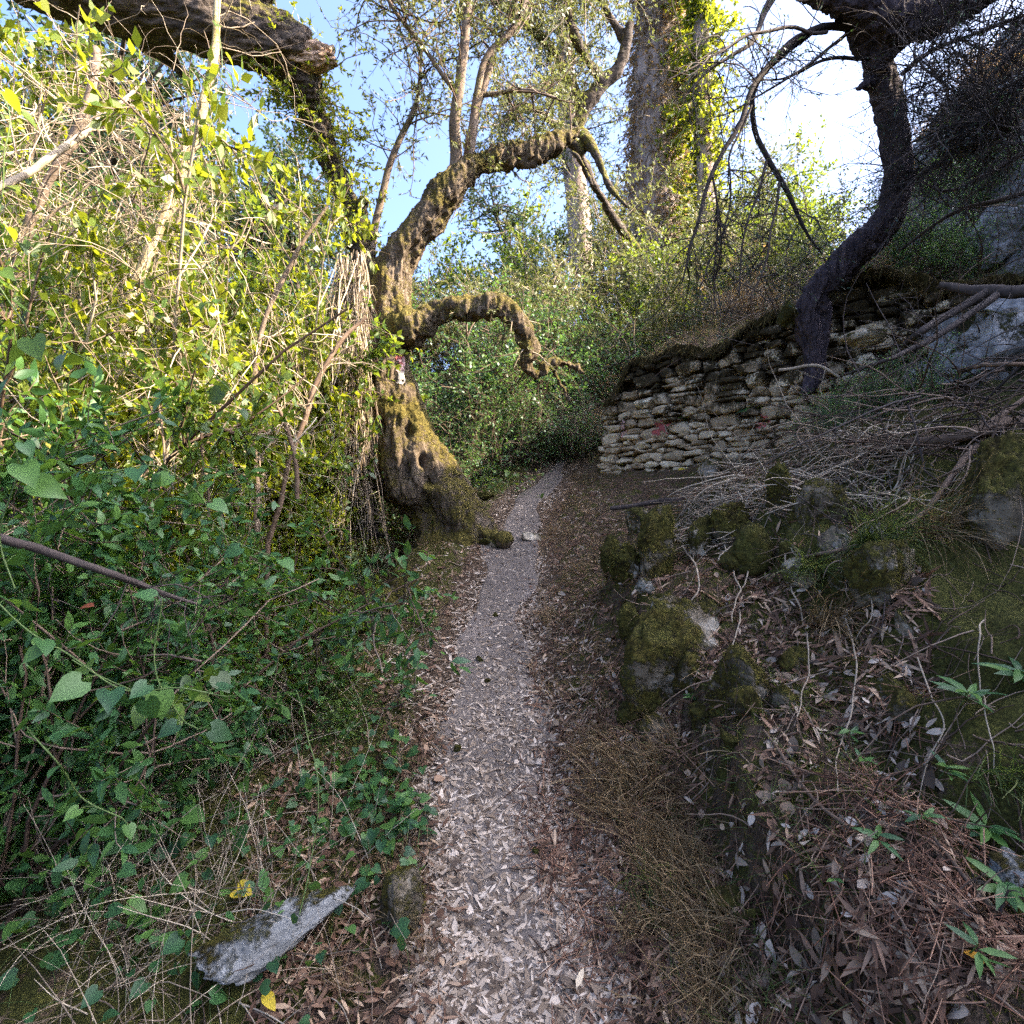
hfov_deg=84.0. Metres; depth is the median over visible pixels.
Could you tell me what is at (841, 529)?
bank stone
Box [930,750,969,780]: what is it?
seedling
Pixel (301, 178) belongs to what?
holm oak
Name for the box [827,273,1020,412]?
fallen branch
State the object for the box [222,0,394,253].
climbing shrub
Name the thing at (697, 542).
limestone rock
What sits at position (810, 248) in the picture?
dry bush
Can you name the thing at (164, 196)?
holm oak
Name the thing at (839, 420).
thicket shrub
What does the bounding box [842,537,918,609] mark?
mossy rock
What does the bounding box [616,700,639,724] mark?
bank stone
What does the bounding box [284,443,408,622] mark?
leafy shrub
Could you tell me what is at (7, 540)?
bare branch
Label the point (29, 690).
broadleaf shrub
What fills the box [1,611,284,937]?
broadleaf shrub
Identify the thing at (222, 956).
slab stone
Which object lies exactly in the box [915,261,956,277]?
limestone rock
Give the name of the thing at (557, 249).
hillside bush
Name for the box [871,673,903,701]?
bank stone
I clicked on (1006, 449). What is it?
mossy rock
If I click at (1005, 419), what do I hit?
fallen branch
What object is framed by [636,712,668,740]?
bank stone
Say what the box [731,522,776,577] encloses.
limestone rock
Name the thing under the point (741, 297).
dry bush
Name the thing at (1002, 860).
grey stone
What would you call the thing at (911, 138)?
dry bush
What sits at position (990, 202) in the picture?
fallen branch
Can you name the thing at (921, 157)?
dry bush
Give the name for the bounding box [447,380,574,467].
thicket shrub
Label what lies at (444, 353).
hillside bush
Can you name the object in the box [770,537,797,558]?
fallen branch
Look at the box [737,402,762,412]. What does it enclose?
seedling
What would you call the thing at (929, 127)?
dry bush
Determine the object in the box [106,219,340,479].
thicket shrub
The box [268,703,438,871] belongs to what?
ground ivy
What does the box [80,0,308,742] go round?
sapling
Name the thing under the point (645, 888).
grass tuft
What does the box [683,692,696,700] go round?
seedling
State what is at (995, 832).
seedling
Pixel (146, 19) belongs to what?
dead tree
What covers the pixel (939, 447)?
twig debris
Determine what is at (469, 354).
thicket shrub
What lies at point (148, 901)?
dry twigs
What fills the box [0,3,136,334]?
sapling
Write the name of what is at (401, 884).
mossy rock
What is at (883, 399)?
thicket shrub
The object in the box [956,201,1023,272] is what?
crag
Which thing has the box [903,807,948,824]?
seedling
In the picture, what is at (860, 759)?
seedling
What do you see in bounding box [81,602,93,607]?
fallen leaf
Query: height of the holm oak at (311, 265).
7.135 m
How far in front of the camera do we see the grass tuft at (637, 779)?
2.56 m
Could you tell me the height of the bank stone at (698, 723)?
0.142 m
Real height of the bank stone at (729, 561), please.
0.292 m
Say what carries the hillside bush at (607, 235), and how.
on the ground at (1000, 615)
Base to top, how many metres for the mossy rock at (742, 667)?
0.352 m
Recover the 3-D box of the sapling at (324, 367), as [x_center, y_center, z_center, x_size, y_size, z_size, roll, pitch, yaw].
[-1.499,-0.116,4.671,1.028,4.270,1.296,0,0,0]
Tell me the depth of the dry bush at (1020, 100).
7.08 m
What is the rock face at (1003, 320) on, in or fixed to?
on the ground at (1000, 615)
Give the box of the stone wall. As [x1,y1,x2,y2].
[597,266,1023,474]
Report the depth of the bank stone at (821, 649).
2.55 m
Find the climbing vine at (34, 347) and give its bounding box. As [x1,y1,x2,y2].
[0,267,95,371]
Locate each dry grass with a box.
[283,483,511,1023]
[517,462,799,1023]
[591,73,1023,462]
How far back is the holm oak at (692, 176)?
26.03 m
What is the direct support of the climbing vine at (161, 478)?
attached to the broadleaf shrub at (98, 750)
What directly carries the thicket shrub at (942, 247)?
on the ground at (1000, 615)
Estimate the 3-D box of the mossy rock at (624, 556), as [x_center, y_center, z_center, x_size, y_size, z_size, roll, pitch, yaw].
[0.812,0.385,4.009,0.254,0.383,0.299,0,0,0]
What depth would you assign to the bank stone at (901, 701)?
2.05 m
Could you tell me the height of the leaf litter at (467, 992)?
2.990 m
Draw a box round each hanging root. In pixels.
[682,545,699,599]
[724,544,741,644]
[731,571,748,621]
[784,554,809,716]
[835,618,857,791]
[855,600,872,639]
[977,619,994,767]
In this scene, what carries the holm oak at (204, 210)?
on the ground at (1000, 615)
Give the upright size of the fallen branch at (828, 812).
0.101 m
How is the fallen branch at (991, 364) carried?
on the ground at (1000, 615)
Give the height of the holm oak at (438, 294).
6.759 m
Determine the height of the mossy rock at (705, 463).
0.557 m
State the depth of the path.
3.28 m
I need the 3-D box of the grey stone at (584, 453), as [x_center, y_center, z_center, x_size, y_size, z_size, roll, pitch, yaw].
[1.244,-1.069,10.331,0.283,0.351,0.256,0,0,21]
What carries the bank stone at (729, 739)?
on the ground at (1000, 615)
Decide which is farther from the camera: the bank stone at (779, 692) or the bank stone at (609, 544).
the bank stone at (609, 544)
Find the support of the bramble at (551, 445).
on the ground at (1000, 615)
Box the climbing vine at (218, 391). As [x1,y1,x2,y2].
[176,298,247,448]
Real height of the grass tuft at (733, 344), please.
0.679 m
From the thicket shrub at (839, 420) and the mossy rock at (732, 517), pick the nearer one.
the mossy rock at (732, 517)
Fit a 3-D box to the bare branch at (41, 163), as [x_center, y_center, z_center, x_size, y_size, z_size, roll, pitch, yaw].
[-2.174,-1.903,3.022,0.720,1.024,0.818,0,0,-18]
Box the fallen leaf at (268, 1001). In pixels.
[261,990,275,1010]
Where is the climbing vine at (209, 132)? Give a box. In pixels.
[186,0,232,327]
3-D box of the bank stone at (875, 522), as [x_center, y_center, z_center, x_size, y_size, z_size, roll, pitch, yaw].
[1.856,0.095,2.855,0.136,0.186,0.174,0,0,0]
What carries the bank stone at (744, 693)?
on the ground at (1000, 615)
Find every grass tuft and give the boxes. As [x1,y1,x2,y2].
[581,738,677,811]
[612,844,701,933]
[703,324,754,361]
[764,531,866,600]
[766,566,906,660]
[827,466,978,577]
[879,436,1023,596]
[949,737,1023,820]
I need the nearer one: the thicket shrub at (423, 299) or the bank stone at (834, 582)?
the bank stone at (834, 582)
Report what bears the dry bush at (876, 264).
on the ground at (1000, 615)
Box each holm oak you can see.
[0,0,251,304]
[0,117,236,259]
[1,14,348,288]
[101,154,255,256]
[170,96,455,322]
[194,113,334,336]
[244,202,420,313]
[412,253,464,373]
[420,230,543,355]
[530,158,628,327]
[564,109,749,280]
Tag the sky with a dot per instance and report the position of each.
(831, 107)
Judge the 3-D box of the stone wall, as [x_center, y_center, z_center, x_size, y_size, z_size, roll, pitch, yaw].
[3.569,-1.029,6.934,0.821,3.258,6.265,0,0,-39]
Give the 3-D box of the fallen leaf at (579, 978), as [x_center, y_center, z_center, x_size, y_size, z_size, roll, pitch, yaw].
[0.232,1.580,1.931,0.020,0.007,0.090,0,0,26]
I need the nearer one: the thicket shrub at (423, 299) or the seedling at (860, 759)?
the seedling at (860, 759)
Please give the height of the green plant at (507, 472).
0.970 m
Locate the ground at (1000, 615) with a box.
[0,121,1023,1023]
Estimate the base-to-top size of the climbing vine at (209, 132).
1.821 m
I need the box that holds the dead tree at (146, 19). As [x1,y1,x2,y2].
[13,0,386,539]
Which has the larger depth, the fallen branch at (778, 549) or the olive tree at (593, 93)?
the olive tree at (593, 93)
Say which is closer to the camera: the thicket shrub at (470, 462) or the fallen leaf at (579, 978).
the fallen leaf at (579, 978)
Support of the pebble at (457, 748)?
on the path
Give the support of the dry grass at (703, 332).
on the ground at (1000, 615)
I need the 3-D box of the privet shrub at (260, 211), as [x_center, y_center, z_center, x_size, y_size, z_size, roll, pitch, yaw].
[-3.257,-1.124,6.597,4.624,5.580,3.521,0,0,39]
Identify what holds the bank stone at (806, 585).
on the ground at (1000, 615)
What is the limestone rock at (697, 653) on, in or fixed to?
on the ground at (1000, 615)
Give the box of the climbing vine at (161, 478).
[83,465,293,571]
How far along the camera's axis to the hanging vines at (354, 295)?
6.33 m
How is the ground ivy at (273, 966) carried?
on the ground at (1000, 615)
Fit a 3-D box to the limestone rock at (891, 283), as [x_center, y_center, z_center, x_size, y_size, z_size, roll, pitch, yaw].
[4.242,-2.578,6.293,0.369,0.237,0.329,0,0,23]
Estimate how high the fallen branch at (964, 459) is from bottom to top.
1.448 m
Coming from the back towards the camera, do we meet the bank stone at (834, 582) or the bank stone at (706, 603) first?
the bank stone at (706, 603)
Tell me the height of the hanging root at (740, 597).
0.704 m
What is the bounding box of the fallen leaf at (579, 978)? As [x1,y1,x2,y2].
[576,968,583,987]
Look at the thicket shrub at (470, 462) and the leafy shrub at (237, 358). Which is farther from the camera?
the thicket shrub at (470, 462)
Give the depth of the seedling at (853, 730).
2.17 m
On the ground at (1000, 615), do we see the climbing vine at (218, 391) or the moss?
the moss
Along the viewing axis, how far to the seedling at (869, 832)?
1.59 m
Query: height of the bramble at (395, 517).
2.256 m
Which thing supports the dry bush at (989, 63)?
on the ground at (1000, 615)
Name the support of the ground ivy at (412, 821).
on the ground at (1000, 615)
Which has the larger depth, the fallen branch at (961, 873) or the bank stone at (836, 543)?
the bank stone at (836, 543)
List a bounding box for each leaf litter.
[231,323,919,1023]
[381,464,636,1023]
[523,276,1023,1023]
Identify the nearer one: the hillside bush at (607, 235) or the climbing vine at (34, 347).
the climbing vine at (34, 347)
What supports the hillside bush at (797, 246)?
on the ground at (1000, 615)
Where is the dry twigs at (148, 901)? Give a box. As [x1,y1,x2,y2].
[0,581,472,1023]
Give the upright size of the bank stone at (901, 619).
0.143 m
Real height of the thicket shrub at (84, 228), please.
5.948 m
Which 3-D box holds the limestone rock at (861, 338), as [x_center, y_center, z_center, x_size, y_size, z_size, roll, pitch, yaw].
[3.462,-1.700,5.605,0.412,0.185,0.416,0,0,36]
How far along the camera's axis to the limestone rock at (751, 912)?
1.87 m
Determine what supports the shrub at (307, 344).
attached to the thicket shrub at (328, 438)
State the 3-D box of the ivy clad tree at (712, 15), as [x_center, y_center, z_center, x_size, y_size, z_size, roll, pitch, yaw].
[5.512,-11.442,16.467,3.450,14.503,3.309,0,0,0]
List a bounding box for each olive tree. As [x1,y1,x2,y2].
[316,0,592,548]
[408,0,662,343]
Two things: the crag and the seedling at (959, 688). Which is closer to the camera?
the seedling at (959, 688)
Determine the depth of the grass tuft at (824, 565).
2.89 m
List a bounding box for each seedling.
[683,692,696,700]
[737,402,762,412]
[827,873,854,894]
[836,726,864,741]
[851,824,903,861]
[854,748,878,765]
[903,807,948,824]
[930,675,1010,711]
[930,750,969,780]
[943,792,1023,847]
[944,922,1017,977]
[965,856,1023,911]
[973,656,1023,682]
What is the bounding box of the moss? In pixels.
[542,279,1023,1023]
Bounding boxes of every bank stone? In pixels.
[600,534,618,578]
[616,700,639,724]
[625,507,647,533]
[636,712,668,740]
[655,593,668,597]
[672,652,700,692]
[689,700,708,731]
[699,597,717,616]
[716,545,742,575]
[720,729,739,752]
[726,685,767,718]
[768,683,796,707]
[776,647,799,674]
[780,556,820,588]
[782,598,795,612]
[792,645,814,668]
[808,556,821,564]
[815,646,826,663]
[817,523,850,558]
[828,571,847,590]
[830,587,844,595]
[831,534,848,548]
[860,513,904,539]
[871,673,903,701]
[886,685,921,724]
[894,610,913,635]
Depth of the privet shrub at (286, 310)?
7.58 m
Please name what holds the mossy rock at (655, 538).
on the ground at (1000, 615)
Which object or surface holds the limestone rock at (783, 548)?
on the ground at (1000, 615)
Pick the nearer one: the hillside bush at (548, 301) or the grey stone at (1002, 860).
the grey stone at (1002, 860)
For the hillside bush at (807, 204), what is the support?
on the ground at (1000, 615)
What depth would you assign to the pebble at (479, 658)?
3.98 m
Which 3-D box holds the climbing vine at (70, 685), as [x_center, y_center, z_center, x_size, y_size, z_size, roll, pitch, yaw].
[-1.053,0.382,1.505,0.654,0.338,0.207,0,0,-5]
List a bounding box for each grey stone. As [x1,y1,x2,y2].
[477,491,494,499]
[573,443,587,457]
[987,847,1023,905]
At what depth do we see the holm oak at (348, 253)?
28.71 m
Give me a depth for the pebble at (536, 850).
2.44 m
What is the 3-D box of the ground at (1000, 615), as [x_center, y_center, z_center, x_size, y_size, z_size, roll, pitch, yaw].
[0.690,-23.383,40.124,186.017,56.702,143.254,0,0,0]
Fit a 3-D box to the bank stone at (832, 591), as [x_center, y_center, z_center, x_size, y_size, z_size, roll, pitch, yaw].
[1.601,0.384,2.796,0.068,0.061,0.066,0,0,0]
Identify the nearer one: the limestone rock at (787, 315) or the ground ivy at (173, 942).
the ground ivy at (173, 942)
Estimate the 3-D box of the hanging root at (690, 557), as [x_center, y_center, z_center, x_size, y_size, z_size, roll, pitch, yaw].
[1.127,0.431,3.604,0.110,0.371,1.189,0,0,17]
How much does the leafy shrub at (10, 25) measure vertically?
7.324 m
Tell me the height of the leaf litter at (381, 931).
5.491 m
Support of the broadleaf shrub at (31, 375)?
on the ground at (1000, 615)
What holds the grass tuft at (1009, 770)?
on the ground at (1000, 615)
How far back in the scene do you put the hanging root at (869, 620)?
2.48 m
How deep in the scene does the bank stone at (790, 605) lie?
2.94 m
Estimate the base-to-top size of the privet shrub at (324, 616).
3.029 m
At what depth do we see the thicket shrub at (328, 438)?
10.11 m
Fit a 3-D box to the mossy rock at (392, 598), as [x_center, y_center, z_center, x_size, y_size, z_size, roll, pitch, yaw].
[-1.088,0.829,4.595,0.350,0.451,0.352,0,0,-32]
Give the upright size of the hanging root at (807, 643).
0.599 m
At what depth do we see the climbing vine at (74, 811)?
1.47 m
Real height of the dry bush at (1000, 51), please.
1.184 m
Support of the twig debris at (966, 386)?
on the ground at (1000, 615)
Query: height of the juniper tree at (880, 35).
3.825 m
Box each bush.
[340,237,487,394]
[411,245,558,396]
[412,170,585,362]
[434,192,629,400]
[435,204,684,408]
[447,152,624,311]
[538,144,726,357]
[553,389,603,456]
[563,292,673,399]
[577,362,624,415]
[585,216,730,375]
[611,205,796,353]
[613,90,851,303]
[646,325,699,353]
[650,187,829,335]
[663,126,878,319]
[679,109,876,288]
[680,170,846,282]
[681,240,797,332]
[788,199,923,300]
[832,213,942,271]
[863,109,929,162]
[911,97,957,142]
[913,75,1023,193]
[954,34,1023,89]
[956,19,1023,91]
[1001,69,1023,124]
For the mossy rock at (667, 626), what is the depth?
2.90 m
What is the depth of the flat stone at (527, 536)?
6.55 m
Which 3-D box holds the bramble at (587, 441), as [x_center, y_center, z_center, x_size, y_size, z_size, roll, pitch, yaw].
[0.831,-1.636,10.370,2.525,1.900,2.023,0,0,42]
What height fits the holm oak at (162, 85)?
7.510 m
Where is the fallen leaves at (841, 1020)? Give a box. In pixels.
[17,230,1023,1023]
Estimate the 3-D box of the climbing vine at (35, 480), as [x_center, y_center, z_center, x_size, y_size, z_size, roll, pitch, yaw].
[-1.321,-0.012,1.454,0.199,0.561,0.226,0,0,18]
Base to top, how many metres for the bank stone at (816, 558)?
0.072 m
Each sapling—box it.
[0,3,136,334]
[21,422,125,851]
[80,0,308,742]
[187,129,333,667]
[259,249,399,742]
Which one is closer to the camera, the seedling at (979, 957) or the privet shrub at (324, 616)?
the seedling at (979, 957)
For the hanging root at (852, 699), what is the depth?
2.27 m
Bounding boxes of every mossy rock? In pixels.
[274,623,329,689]
[358,587,399,632]
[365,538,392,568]
[373,863,426,932]
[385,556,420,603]
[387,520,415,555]
[607,540,640,585]
[618,591,718,714]
[635,504,677,581]
[696,457,722,482]
[703,642,772,717]
[709,499,750,548]
[763,461,796,520]
[790,476,853,526]
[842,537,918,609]
[958,429,1023,550]
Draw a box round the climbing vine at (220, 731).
[132,588,232,741]
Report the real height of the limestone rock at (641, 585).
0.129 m
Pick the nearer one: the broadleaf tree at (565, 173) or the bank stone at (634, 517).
the bank stone at (634, 517)
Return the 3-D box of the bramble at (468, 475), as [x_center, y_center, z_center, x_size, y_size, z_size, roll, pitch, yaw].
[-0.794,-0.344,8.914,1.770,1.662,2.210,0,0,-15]
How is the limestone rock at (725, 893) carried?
on the ground at (1000, 615)
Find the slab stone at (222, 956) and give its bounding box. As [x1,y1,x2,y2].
[188,883,356,985]
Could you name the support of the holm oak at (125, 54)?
on the ground at (1000, 615)
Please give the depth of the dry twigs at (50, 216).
3.85 m
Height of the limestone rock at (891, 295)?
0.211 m
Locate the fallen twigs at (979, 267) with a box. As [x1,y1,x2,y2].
[554,28,1023,458]
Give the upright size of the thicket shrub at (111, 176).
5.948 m
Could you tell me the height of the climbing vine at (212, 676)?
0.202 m
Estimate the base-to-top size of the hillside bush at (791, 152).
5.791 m
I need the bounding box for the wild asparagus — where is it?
[313,537,395,590]
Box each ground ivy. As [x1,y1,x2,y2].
[0,760,268,1023]
[20,895,358,1023]
[132,763,427,995]
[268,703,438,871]
[355,745,436,890]
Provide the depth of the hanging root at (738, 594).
3.14 m
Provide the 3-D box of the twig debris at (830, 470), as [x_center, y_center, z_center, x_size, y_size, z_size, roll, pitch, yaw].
[2.289,-1.147,5.303,2.260,2.842,5.451,0,0,9]
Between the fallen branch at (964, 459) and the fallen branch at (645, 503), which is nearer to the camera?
the fallen branch at (964, 459)
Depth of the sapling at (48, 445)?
2.95 m
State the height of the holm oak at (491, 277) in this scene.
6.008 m
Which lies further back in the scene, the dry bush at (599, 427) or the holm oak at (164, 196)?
the holm oak at (164, 196)
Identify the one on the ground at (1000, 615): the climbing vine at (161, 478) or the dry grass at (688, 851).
the dry grass at (688, 851)
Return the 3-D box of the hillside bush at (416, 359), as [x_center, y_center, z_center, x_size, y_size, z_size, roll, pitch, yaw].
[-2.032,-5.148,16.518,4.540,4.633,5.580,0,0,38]
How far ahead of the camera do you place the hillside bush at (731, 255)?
12.55 m
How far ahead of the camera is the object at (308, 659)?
6.25 m
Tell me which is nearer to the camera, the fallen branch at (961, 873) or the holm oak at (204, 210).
the fallen branch at (961, 873)
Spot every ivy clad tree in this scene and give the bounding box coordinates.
[603,0,694,340]
[644,0,772,328]
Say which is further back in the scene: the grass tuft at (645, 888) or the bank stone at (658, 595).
the bank stone at (658, 595)
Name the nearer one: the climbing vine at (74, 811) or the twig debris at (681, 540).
the climbing vine at (74, 811)
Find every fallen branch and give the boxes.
[610,480,701,509]
[750,194,1023,410]
[752,396,1023,658]
[763,729,859,834]
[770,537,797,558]
[778,351,888,393]
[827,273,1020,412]
[849,399,1023,453]
[900,179,1023,263]
[910,152,1023,219]
[932,836,1023,948]
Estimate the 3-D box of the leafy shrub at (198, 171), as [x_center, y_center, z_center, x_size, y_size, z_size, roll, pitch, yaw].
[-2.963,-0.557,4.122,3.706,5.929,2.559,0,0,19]
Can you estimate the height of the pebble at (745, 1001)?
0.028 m
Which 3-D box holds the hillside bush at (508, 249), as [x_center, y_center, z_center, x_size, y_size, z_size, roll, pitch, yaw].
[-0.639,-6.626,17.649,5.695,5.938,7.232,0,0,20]
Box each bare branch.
[0,72,175,250]
[0,533,246,675]
[202,340,336,499]
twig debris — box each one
[637,467,796,561]
[646,349,979,538]
[661,490,1023,838]
[697,261,1023,601]
[736,247,1023,492]
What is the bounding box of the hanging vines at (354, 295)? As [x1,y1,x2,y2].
[295,249,405,588]
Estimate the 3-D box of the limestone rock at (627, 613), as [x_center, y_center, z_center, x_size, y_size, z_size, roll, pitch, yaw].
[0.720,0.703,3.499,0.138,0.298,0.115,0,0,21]
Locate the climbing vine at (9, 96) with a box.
[0,88,37,241]
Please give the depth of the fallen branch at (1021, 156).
5.68 m
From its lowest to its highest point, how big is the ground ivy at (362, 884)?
0.383 m
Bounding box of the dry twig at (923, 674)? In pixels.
[916,657,944,802]
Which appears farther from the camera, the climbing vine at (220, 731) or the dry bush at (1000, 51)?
the dry bush at (1000, 51)
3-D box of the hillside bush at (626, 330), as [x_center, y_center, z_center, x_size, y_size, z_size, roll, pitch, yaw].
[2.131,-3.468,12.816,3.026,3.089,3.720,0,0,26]
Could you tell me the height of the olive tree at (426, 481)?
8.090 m
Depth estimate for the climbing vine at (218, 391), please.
2.69 m
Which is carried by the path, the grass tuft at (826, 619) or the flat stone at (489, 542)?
the flat stone at (489, 542)
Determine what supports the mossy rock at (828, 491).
on the ground at (1000, 615)
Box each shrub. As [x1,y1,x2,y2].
[0,0,300,775]
[0,2,298,427]
[0,71,347,854]
[0,115,334,501]
[0,138,265,352]
[0,355,478,865]
[0,356,384,901]
[0,385,318,949]
[0,512,436,901]
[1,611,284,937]
[4,171,421,663]
[68,156,384,652]
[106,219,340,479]
[118,156,454,529]
[161,462,419,800]
[173,235,344,539]
[212,340,454,505]
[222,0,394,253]
[227,296,335,385]
[247,261,478,439]
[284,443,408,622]
[384,355,511,509]
[391,438,528,529]
[415,262,598,455]
[416,289,681,443]
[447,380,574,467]
[489,286,652,426]
[781,389,870,445]
[797,368,888,425]
[803,348,937,426]
[814,159,1008,270]
[844,331,987,417]
[885,200,1022,279]
[915,127,1023,231]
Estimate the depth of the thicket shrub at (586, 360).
11.46 m
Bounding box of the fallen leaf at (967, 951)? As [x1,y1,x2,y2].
[961,949,984,963]
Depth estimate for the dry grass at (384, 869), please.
2.42 m
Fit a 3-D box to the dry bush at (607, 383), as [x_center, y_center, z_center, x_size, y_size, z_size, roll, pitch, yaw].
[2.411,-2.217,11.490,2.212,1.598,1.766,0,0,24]
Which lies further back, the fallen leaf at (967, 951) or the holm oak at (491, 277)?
the holm oak at (491, 277)
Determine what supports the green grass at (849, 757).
on the ground at (1000, 615)
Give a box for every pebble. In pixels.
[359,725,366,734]
[454,744,461,751]
[476,655,483,661]
[532,846,538,853]
[741,995,747,1004]
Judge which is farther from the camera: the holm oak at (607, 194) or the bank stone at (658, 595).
the holm oak at (607, 194)
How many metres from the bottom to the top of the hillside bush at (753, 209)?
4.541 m
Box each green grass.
[265,325,993,1023]
[588,137,1023,459]
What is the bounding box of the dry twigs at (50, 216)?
[0,0,387,559]
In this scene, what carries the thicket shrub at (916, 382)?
on the ground at (1000, 615)
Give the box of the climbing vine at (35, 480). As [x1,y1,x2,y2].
[0,407,67,611]
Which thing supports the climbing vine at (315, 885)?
on the ground at (1000, 615)
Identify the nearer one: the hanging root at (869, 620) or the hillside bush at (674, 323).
the hanging root at (869, 620)
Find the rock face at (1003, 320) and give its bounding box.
[903,298,1023,393]
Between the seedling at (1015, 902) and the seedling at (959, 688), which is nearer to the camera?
the seedling at (1015, 902)
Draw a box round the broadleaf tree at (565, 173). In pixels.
[499,0,631,279]
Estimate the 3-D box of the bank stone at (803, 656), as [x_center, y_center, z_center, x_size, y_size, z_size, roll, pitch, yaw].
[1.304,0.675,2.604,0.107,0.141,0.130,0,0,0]
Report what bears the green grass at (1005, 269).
on the ground at (1000, 615)
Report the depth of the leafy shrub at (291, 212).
5.46 m
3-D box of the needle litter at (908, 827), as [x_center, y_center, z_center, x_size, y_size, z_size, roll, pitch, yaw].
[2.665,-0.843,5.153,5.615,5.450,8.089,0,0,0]
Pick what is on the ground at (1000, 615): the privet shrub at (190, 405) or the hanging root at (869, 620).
the privet shrub at (190, 405)
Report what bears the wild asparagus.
on the ground at (1000, 615)
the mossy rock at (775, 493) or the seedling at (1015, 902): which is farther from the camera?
the mossy rock at (775, 493)
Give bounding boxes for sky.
[0,0,1023,371]
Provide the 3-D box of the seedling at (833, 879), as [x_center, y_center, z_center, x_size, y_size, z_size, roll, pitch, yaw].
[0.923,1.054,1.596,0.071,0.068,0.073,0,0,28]
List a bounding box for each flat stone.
[479,538,496,546]
[521,532,545,539]
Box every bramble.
[380,436,469,559]
[425,377,557,486]
[443,444,502,490]
[464,361,594,471]
[519,368,609,462]
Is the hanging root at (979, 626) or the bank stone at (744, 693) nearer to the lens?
the hanging root at (979, 626)
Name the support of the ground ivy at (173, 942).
on the ground at (1000, 615)
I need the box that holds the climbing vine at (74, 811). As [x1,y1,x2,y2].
[8,718,136,839]
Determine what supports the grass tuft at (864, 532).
on the ground at (1000, 615)
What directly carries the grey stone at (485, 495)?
on the ground at (1000, 615)
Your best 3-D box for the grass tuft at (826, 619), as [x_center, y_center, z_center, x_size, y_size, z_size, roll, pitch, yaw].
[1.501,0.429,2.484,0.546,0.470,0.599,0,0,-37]
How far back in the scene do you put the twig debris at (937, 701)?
2.18 m
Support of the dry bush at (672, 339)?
on the ground at (1000, 615)
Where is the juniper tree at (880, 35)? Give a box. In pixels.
[606,0,1023,396]
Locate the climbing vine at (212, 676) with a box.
[72,658,230,730]
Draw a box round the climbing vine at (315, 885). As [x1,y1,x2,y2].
[291,690,326,923]
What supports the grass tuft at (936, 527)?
on the ground at (1000, 615)
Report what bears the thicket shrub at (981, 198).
on the ground at (1000, 615)
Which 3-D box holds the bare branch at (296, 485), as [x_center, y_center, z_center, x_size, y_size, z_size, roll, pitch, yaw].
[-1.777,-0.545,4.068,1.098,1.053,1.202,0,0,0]
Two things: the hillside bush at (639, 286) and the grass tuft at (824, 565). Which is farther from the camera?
the hillside bush at (639, 286)
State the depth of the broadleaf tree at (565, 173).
19.67 m
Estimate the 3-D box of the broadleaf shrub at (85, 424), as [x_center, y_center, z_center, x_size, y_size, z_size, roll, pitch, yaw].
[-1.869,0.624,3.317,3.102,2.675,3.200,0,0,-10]
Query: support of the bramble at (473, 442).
on the ground at (1000, 615)
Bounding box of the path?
[435,454,588,1023]
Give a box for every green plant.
[274,664,392,769]
[472,460,555,500]
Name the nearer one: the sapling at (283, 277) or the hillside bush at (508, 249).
the sapling at (283, 277)
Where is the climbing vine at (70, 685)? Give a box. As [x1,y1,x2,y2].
[0,595,249,717]
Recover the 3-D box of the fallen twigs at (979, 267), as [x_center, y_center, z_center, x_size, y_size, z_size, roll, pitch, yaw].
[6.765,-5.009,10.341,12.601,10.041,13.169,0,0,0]
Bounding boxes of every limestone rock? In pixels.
[616,601,638,643]
[634,577,654,594]
[687,514,713,555]
[692,649,708,656]
[706,884,740,918]
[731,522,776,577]
[742,907,763,922]
[775,300,798,328]
[778,539,792,558]
[840,327,888,349]
[876,288,907,307]
[877,265,915,286]
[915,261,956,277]
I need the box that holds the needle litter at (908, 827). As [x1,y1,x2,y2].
[494,261,1023,1023]
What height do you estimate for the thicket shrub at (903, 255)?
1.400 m
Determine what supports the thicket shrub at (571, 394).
on the ground at (1000, 615)
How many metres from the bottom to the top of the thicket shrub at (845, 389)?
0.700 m
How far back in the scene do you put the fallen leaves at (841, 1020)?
2.05 m
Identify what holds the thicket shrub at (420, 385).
on the ground at (1000, 615)
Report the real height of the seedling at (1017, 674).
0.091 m
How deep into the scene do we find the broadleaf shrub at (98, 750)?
2.22 m
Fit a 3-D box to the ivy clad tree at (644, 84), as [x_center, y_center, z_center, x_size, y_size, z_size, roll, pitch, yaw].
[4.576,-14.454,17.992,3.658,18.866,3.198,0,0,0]

